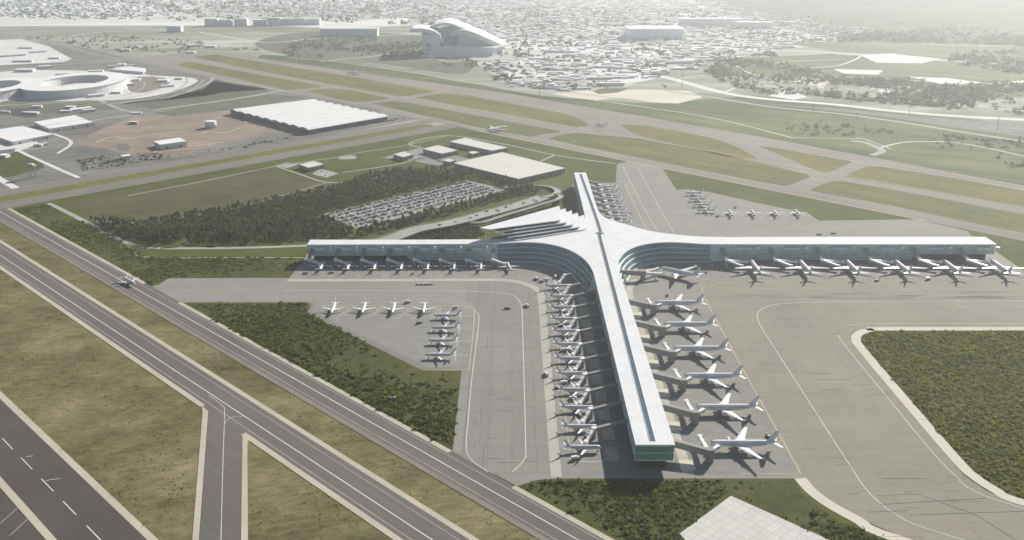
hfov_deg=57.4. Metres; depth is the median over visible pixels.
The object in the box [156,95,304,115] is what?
green field
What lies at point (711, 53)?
city block
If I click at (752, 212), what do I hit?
airliner
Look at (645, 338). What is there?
paved bay
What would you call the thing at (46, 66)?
yard shed
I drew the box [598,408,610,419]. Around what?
paved bay
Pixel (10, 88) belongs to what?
ring building
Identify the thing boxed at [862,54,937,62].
pale lot
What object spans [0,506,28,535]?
yard marking
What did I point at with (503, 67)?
city block
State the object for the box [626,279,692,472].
apron strip
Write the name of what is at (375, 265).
airliner
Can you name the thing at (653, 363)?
paved bay
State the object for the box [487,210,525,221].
scrub
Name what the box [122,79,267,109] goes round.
green field
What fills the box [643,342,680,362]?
jet bridge
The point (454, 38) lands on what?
shell roof hall
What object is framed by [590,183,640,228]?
stand area
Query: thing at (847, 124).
distant wood
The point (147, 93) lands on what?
ring road
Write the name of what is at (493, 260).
jet bridge
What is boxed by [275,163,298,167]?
parking pad
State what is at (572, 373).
airliner
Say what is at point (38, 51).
yard shed
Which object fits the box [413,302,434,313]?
airliner
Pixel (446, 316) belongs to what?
airliner
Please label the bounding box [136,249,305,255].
mown strip
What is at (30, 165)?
watch tower
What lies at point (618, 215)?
airliner
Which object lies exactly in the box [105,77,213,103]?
road
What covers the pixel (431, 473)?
shoulder
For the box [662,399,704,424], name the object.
jet bridge
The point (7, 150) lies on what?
yard shed
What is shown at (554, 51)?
city block
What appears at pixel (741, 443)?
airliner
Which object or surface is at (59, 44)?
road
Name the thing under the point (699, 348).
airliner
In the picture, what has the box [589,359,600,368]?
paved bay
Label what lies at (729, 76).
road
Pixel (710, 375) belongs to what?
airliner
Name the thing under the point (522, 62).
pale yard
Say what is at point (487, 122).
median grass
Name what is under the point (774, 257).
jet bridge
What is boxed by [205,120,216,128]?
shed
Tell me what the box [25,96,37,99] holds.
yard shed
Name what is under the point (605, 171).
lawn
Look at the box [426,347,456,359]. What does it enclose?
airliner
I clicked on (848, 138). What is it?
road
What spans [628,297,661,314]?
jet bridge
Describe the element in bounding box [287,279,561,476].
apron strip
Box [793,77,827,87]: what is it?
pale lot
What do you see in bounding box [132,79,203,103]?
ring road
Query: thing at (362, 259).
jet bridge
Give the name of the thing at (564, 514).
shoulder
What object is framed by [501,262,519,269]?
airliner
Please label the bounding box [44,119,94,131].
long hall
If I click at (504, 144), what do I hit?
service road
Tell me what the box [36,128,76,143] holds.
dirt patch
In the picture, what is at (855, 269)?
airliner
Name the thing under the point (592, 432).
jet bridge
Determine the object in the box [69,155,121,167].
dirt patch
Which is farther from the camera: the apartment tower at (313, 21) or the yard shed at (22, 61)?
the apartment tower at (313, 21)
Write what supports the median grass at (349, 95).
on the runway at (802, 188)
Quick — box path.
[96,225,304,257]
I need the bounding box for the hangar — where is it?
[230,99,387,133]
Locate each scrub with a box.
[413,223,486,239]
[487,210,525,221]
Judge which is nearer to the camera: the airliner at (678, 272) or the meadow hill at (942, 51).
the airliner at (678, 272)
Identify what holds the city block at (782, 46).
on the city ground at (509, 56)
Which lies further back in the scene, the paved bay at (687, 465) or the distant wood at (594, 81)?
the distant wood at (594, 81)
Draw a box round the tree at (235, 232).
[230,230,239,238]
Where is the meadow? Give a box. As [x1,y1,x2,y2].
[258,55,1023,185]
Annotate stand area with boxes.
[314,303,462,366]
[545,295,632,474]
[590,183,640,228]
[633,296,800,474]
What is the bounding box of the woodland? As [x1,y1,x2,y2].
[89,165,540,238]
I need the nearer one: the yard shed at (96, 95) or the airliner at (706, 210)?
the airliner at (706, 210)
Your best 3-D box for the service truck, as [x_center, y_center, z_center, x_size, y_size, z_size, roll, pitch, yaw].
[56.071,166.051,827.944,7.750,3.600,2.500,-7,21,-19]
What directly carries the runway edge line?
on the runway at (802, 188)
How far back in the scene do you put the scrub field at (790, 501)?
763.96 m
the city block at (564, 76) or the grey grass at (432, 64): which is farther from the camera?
the grey grass at (432, 64)
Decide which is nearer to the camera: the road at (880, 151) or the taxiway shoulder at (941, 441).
the taxiway shoulder at (941, 441)
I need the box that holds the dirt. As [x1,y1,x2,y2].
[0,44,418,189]
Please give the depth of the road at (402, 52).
3576.21 m
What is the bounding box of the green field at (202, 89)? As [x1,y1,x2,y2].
[120,82,267,104]
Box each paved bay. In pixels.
[577,297,586,303]
[579,308,588,314]
[582,320,591,326]
[584,332,594,339]
[586,345,596,353]
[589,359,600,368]
[592,374,603,383]
[595,390,606,400]
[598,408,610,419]
[602,427,614,439]
[605,447,618,460]
[633,312,642,316]
[640,335,650,340]
[648,360,659,366]
[657,389,669,395]
[668,422,682,430]
[678,460,695,469]
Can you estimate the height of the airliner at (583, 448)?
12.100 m
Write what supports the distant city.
on the city ground at (509, 56)
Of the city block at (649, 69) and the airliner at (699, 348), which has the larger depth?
the city block at (649, 69)
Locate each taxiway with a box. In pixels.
[0,119,440,196]
[0,123,461,208]
[0,208,603,539]
[0,243,468,539]
[199,413,241,539]
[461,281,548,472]
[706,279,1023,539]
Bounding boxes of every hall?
[0,126,53,144]
[34,115,84,128]
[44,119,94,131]
[69,106,91,111]
[110,66,145,73]
[410,19,505,56]
[625,26,683,39]
[678,18,741,25]
[735,21,773,28]
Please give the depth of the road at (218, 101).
2652.18 m
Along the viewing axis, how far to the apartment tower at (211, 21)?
4939.49 m
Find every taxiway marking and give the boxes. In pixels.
[0,209,599,539]
[1,120,452,208]
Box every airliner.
[117,273,138,285]
[317,261,326,268]
[323,302,343,314]
[344,261,353,268]
[347,68,364,73]
[352,297,374,313]
[364,261,380,268]
[383,302,404,314]
[397,261,406,268]
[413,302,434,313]
[423,261,432,268]
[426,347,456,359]
[429,333,457,344]
[431,321,459,331]
[434,309,461,319]
[449,261,459,268]
[476,261,485,268]
[487,122,508,130]
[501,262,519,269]
[543,280,567,288]
[548,290,569,299]
[549,301,570,310]
[551,312,573,322]
[552,324,578,334]
[553,337,581,348]
[555,351,582,363]
[556,365,586,378]
[558,382,589,395]
[559,398,592,413]
[561,417,596,433]
[563,437,600,454]
[599,182,617,188]
[601,188,619,194]
[604,193,622,199]
[605,199,623,205]
[607,205,626,211]
[609,211,629,217]
[616,217,632,223]
[655,292,706,310]
[661,265,703,278]
[663,312,717,332]
[672,335,731,358]
[683,361,746,386]
[685,189,703,194]
[689,194,708,200]
[693,200,712,206]
[695,390,763,420]
[697,206,716,212]
[709,424,783,458]
[722,209,736,214]
[735,259,779,272]
[747,209,758,214]
[769,209,784,214]
[786,259,829,272]
[792,209,803,214]
[833,259,877,272]
[883,259,927,272]
[933,259,977,272]
[981,259,1020,272]
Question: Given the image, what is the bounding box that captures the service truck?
[571,455,579,459]
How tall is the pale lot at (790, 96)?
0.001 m
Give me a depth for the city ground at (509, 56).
4465.50 m
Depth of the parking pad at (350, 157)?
1972.67 m
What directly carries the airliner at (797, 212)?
on the apron
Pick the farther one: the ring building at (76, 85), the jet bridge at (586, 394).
the ring building at (76, 85)
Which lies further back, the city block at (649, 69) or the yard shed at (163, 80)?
the city block at (649, 69)
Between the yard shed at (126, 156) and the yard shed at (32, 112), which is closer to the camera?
the yard shed at (126, 156)
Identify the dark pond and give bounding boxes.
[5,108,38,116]
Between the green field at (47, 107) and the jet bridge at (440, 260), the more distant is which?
the green field at (47, 107)
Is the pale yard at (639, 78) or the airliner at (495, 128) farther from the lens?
the pale yard at (639, 78)
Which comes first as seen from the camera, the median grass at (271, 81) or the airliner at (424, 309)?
the airliner at (424, 309)
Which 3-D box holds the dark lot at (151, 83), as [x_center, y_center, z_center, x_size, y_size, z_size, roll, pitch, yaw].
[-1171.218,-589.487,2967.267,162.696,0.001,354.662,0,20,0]
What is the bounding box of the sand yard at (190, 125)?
[77,110,304,156]
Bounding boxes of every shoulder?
[0,219,549,539]
[0,240,478,539]
[0,266,204,406]
[0,391,157,539]
[0,477,56,539]
[8,208,145,283]
[178,302,451,452]
[192,406,207,539]
[241,433,402,539]
[241,435,248,539]
[512,485,613,539]
[795,478,911,539]
[851,327,1023,505]
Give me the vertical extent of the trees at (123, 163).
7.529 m
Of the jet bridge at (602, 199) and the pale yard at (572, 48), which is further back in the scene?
the pale yard at (572, 48)
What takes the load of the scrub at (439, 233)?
on the lawn at (605, 171)
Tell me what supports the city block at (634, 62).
on the pale yard at (639, 78)
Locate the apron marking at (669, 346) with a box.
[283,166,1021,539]
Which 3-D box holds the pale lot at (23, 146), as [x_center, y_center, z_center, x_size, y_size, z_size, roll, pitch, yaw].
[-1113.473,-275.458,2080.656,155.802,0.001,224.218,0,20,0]
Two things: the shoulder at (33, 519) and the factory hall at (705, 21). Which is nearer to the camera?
the shoulder at (33, 519)
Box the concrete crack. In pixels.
[473,311,1015,539]
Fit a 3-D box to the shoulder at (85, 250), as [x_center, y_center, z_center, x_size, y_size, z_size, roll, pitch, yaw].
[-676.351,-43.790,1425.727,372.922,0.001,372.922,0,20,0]
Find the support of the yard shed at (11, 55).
on the pale lot at (8, 46)
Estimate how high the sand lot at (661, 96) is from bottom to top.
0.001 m
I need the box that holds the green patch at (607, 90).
[593,88,629,93]
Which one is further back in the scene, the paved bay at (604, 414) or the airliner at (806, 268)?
the airliner at (806, 268)
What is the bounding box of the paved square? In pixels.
[680,496,827,539]
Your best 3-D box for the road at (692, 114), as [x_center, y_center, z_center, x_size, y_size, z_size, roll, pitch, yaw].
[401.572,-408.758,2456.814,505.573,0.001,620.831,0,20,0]
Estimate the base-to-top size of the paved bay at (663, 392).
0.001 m
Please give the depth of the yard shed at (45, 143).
2081.87 m
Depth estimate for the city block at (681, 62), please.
3453.12 m
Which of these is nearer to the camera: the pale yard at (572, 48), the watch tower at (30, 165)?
the watch tower at (30, 165)
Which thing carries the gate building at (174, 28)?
on the road
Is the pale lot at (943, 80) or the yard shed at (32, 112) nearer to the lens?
the yard shed at (32, 112)
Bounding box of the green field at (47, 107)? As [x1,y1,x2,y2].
[0,101,114,114]
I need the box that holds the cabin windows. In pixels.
[669,324,705,324]
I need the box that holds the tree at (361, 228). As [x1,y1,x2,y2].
[358,225,365,230]
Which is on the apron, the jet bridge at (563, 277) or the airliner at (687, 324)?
the jet bridge at (563, 277)
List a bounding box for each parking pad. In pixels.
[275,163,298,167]
[313,169,337,177]
[339,155,356,158]
[382,147,467,165]
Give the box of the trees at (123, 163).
[76,118,404,170]
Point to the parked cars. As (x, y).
(443, 189)
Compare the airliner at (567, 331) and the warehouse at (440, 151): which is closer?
the airliner at (567, 331)
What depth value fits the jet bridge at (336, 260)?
1314.58 m
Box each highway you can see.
[634,69,1023,120]
[667,90,1022,141]
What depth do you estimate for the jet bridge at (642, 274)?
1260.80 m
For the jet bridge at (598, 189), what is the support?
on the stand area at (627, 202)
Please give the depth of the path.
1353.53 m
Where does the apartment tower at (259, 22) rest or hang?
on the pale fields at (160, 19)
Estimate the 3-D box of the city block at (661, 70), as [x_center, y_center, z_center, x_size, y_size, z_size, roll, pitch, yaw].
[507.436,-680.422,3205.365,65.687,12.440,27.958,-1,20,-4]
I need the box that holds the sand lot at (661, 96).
[554,89,700,103]
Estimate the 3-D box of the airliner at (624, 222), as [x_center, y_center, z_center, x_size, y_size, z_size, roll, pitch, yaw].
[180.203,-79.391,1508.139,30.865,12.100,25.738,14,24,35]
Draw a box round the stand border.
[306,302,461,370]
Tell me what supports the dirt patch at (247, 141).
on the sand yard at (190, 125)
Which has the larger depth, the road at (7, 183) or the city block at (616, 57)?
the city block at (616, 57)
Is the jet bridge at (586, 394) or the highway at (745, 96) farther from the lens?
the highway at (745, 96)
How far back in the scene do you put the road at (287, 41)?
4374.03 m
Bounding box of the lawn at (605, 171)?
[11,127,1023,539]
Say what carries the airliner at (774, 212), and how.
on the apron
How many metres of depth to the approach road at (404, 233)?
1504.03 m
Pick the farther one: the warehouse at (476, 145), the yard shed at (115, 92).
the yard shed at (115, 92)
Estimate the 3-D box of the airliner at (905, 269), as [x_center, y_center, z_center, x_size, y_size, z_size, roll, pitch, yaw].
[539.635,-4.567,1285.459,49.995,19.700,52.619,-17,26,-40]
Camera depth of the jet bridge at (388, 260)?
1314.35 m
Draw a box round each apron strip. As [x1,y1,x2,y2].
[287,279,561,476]
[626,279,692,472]
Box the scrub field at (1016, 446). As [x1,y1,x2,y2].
[862,331,1023,494]
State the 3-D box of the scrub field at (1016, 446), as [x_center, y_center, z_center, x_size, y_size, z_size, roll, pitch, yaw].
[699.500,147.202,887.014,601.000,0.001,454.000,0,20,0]
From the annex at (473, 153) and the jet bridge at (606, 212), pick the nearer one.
the jet bridge at (606, 212)
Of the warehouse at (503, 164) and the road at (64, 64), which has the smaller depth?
the warehouse at (503, 164)
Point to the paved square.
(731, 518)
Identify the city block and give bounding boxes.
[490,65,508,69]
[506,38,519,40]
[531,61,548,65]
[532,79,551,83]
[536,83,557,88]
[544,50,565,52]
[544,67,569,69]
[551,38,564,40]
[557,75,569,78]
[587,76,610,79]
[595,82,623,85]
[598,66,619,67]
[609,56,624,58]
[614,74,637,75]
[625,60,642,63]
[640,68,659,70]
[650,69,669,73]
[669,60,692,63]
[674,66,697,69]
[688,59,704,61]
[694,47,707,49]
[701,52,718,54]
[701,55,717,58]
[720,49,736,52]
[751,31,764,33]
[772,45,793,47]
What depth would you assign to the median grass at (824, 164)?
1945.83 m
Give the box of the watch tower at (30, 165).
[26,163,36,177]
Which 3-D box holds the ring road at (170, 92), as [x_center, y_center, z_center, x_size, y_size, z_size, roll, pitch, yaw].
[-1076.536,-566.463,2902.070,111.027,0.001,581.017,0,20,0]
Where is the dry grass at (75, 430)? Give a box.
[0,222,538,539]
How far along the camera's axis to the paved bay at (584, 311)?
1157.21 m
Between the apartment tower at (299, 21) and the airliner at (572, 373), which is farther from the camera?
the apartment tower at (299, 21)
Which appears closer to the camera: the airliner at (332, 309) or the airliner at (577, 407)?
the airliner at (577, 407)
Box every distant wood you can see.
[1,0,446,25]
[28,32,259,52]
[282,35,428,57]
[442,4,876,86]
[529,79,665,89]
[704,51,832,95]
[785,119,892,135]
[821,74,1023,114]
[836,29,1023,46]
[929,132,1023,166]
[948,47,1023,72]
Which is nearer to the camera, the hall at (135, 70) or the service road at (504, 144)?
the service road at (504, 144)
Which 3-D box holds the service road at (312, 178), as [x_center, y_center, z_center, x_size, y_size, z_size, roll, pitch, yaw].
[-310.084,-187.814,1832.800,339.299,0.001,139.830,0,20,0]
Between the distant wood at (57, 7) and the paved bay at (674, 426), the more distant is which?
the distant wood at (57, 7)
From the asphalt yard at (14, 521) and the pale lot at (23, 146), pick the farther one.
the pale lot at (23, 146)
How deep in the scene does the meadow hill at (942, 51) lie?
3935.63 m
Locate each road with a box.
[0,59,134,70]
[0,100,138,130]
[0,176,19,188]
[1,141,79,177]
[33,128,72,152]
[36,38,170,68]
[47,203,306,248]
[89,82,144,99]
[96,183,324,222]
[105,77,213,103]
[111,75,162,100]
[120,75,187,102]
[128,136,444,195]
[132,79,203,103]
[153,90,284,109]
[200,32,420,42]
[276,166,438,182]
[288,57,637,101]
[327,52,463,61]
[342,158,436,172]
[369,195,550,239]
[408,135,615,163]
[470,192,563,226]
[504,184,560,197]
[567,96,792,137]
[672,75,783,88]
[722,81,887,92]
[771,50,894,54]
[794,137,890,148]
[803,56,860,67]
[842,94,1021,110]
[851,140,885,155]
[879,141,1022,155]
[921,43,991,45]
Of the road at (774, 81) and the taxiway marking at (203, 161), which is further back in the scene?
the road at (774, 81)
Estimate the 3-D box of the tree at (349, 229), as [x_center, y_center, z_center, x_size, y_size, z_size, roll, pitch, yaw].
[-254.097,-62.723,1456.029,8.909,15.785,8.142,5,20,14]
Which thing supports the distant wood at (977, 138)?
on the ground at (478, 74)
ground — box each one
[0,26,1023,190]
[192,3,485,21]
[410,0,837,92]
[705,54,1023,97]
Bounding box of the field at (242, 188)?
[61,168,330,221]
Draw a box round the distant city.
[0,0,875,90]
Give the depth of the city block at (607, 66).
3333.46 m
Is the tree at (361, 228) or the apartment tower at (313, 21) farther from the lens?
the apartment tower at (313, 21)
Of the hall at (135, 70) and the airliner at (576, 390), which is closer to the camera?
the airliner at (576, 390)
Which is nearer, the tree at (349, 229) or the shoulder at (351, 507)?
the shoulder at (351, 507)
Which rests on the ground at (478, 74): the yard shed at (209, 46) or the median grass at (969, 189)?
the yard shed at (209, 46)
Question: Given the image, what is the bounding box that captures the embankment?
[767,103,1023,136]
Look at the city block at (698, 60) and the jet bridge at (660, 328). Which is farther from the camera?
the city block at (698, 60)
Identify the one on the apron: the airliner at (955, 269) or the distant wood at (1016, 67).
the airliner at (955, 269)
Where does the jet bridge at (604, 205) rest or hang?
on the stand area at (627, 202)
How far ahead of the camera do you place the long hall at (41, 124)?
2325.62 m
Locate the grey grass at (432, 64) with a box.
[255,32,473,73]
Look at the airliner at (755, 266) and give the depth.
1289.88 m
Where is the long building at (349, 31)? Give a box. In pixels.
[319,27,379,35]
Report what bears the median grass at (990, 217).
on the runway at (802, 188)
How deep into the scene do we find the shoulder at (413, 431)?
967.51 m
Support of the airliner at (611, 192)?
on the stand area at (627, 202)
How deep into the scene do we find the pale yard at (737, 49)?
3899.25 m
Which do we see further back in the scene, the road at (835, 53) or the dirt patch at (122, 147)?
the road at (835, 53)
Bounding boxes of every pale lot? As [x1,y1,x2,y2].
[0,39,70,64]
[0,70,197,101]
[0,141,37,153]
[769,90,805,99]
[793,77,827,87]
[834,69,882,74]
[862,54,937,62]
[871,87,893,92]
[913,77,980,83]
[989,81,1023,86]
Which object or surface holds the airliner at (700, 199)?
on the apron
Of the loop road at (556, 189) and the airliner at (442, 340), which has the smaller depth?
the airliner at (442, 340)
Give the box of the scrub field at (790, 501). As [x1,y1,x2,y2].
[520,480,879,539]
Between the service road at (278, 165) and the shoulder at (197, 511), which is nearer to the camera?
the shoulder at (197, 511)
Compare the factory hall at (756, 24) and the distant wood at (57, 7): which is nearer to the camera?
the factory hall at (756, 24)
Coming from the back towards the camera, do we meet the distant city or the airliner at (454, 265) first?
the distant city
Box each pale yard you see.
[502,69,554,77]
[505,40,658,56]
[516,57,595,65]
[595,59,662,82]
[643,47,764,52]
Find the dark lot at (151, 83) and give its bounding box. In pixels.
[128,76,169,92]
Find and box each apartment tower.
[204,18,218,25]
[218,19,233,25]
[234,18,248,25]
[253,19,266,25]
[267,17,280,24]
[280,18,292,24]
[293,18,306,24]
[307,18,320,24]
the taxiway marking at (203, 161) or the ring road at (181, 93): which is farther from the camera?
the ring road at (181, 93)
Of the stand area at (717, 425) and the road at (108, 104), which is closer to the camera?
the stand area at (717, 425)
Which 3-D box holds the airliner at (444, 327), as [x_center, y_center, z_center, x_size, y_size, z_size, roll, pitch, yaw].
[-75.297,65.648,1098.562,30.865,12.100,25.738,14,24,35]
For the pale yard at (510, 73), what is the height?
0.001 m
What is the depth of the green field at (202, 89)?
2845.20 m
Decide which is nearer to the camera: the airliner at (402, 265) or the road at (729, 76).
the airliner at (402, 265)
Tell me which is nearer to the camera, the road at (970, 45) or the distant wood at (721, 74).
the distant wood at (721, 74)
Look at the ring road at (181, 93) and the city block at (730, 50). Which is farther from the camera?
the city block at (730, 50)
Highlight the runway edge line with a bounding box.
[298,66,1022,220]
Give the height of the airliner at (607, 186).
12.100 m
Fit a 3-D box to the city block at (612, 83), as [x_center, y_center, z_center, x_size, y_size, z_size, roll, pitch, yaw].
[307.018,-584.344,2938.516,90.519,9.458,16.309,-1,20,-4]
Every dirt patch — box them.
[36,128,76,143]
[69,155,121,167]
[115,143,129,151]
[192,132,299,153]
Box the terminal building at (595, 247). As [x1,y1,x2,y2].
[307,173,999,466]
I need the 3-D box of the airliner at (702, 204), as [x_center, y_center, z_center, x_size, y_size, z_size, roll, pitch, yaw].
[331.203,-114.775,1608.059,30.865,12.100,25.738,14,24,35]
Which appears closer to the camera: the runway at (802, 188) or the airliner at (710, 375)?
the airliner at (710, 375)
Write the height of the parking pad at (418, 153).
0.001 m
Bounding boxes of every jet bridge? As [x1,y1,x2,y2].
[307,249,321,266]
[333,249,348,266]
[360,249,374,266]
[386,249,400,266]
[412,249,426,266]
[438,249,453,266]
[465,249,479,266]
[491,249,505,266]
[557,271,581,283]
[562,280,590,294]
[564,290,595,305]
[565,301,598,316]
[567,312,600,328]
[569,325,603,341]
[571,338,606,355]
[573,352,610,370]
[575,367,613,387]
[578,383,617,404]
[580,400,622,423]
[583,419,626,444]
[588,180,601,186]
[590,185,603,191]
[592,190,605,196]
[594,196,607,202]
[595,202,609,208]
[598,208,611,215]
[601,214,614,220]
[620,267,661,279]
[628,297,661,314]
[635,318,670,336]
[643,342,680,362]
[652,369,691,391]
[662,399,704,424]
[673,434,719,462]
[720,248,748,269]
[768,248,797,269]
[814,248,844,269]
[863,248,893,269]
[911,248,942,269]
[958,248,990,269]
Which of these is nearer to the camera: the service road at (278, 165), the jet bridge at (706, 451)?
the jet bridge at (706, 451)
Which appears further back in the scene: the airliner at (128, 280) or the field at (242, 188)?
the field at (242, 188)
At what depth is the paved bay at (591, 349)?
1050.12 m
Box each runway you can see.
[0,399,146,539]
[133,51,1023,240]
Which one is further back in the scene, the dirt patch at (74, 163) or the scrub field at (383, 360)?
the dirt patch at (74, 163)
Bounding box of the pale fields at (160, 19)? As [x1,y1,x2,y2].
[0,0,409,27]
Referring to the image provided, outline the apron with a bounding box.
[152,161,1023,485]
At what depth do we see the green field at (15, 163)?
1912.12 m
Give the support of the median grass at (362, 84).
on the runway at (802, 188)
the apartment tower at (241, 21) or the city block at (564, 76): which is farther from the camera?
the apartment tower at (241, 21)
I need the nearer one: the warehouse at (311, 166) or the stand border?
the stand border
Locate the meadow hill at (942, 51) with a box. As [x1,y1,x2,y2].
[796,40,1023,60]
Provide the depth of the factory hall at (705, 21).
4937.78 m
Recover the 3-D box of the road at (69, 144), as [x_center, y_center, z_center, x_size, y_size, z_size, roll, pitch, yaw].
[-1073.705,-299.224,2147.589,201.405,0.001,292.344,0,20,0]
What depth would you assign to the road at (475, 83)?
2993.09 m
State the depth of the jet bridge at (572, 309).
1147.33 m
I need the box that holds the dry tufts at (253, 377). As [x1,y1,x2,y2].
[13,240,527,539]
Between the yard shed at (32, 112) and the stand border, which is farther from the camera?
the yard shed at (32, 112)
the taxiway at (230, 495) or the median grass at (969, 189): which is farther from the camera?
the median grass at (969, 189)
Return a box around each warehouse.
[299,161,323,171]
[393,151,412,160]
[423,145,457,157]
[449,138,507,153]
[454,152,564,183]
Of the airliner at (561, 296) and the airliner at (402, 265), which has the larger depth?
the airliner at (402, 265)
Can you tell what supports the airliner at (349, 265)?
on the apron
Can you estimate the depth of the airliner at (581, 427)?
874.39 m
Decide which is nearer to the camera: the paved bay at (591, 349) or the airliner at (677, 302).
the paved bay at (591, 349)
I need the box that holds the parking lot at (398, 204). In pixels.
[324,180,503,227]
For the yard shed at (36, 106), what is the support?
on the green field at (47, 107)
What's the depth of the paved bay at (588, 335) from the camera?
1084.45 m
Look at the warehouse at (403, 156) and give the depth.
1957.45 m
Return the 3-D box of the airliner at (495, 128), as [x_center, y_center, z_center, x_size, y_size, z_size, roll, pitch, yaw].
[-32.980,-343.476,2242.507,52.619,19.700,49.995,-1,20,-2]
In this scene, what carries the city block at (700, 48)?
on the pale yard at (737, 49)
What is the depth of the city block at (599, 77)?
3068.18 m
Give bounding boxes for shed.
[0,53,25,56]
[0,148,14,152]
[0,154,10,157]
[12,60,33,61]
[15,68,35,71]
[17,47,32,48]
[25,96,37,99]
[25,111,39,114]
[30,50,46,52]
[31,105,42,107]
[33,142,47,146]
[38,65,51,67]
[60,110,71,112]
[81,108,95,112]
[87,70,103,71]
[87,93,104,97]
[107,64,124,66]
[110,91,122,93]
[120,154,131,158]
[154,137,186,149]
[156,79,169,81]
[160,84,174,87]
[205,45,214,47]
[205,120,216,128]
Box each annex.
[443,158,455,165]
[468,151,479,156]
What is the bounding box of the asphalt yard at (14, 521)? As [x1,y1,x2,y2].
[0,489,44,539]
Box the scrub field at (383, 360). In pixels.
[186,303,460,447]
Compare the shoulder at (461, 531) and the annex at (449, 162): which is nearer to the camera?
the shoulder at (461, 531)
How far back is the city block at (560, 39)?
4213.91 m
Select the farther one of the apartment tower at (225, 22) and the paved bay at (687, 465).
the apartment tower at (225, 22)
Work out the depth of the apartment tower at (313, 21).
5017.35 m
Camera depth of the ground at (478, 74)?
3700.15 m
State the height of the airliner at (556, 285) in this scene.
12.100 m
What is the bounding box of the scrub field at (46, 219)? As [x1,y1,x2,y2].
[18,205,304,284]
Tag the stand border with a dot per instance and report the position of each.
(382, 347)
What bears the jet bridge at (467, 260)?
on the apron
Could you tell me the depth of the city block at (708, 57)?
3585.24 m
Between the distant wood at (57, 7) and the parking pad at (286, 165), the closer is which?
the parking pad at (286, 165)
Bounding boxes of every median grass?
[0,124,432,201]
[178,62,319,89]
[195,54,433,95]
[309,88,387,101]
[373,101,559,136]
[414,93,588,126]
[550,133,809,185]
[622,125,756,158]
[760,146,851,172]
[810,181,1023,232]
[845,167,1023,206]
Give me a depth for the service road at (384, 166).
1894.67 m
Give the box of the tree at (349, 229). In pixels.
[347,225,351,234]
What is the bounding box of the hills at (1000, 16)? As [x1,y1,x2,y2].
[693,0,1023,44]
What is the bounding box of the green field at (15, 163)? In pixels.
[0,151,44,177]
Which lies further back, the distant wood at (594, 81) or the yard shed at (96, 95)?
the distant wood at (594, 81)
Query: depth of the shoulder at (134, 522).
807.95 m
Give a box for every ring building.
[0,77,35,99]
[20,72,128,98]
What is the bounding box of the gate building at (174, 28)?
[166,25,183,31]
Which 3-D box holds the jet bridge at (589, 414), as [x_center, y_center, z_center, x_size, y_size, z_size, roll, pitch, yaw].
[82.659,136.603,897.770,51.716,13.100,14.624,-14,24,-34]
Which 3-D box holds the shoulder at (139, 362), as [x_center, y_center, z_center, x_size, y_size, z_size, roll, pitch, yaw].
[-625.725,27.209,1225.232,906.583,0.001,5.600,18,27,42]
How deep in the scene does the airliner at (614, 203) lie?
1614.00 m
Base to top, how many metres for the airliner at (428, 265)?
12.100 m
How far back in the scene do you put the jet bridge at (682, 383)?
954.58 m
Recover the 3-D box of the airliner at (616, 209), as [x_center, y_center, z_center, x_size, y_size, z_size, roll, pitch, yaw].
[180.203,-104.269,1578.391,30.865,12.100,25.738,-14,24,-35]
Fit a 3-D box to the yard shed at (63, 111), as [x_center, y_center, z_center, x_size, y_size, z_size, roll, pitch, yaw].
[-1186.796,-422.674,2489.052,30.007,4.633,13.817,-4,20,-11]
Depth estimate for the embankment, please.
2349.18 m

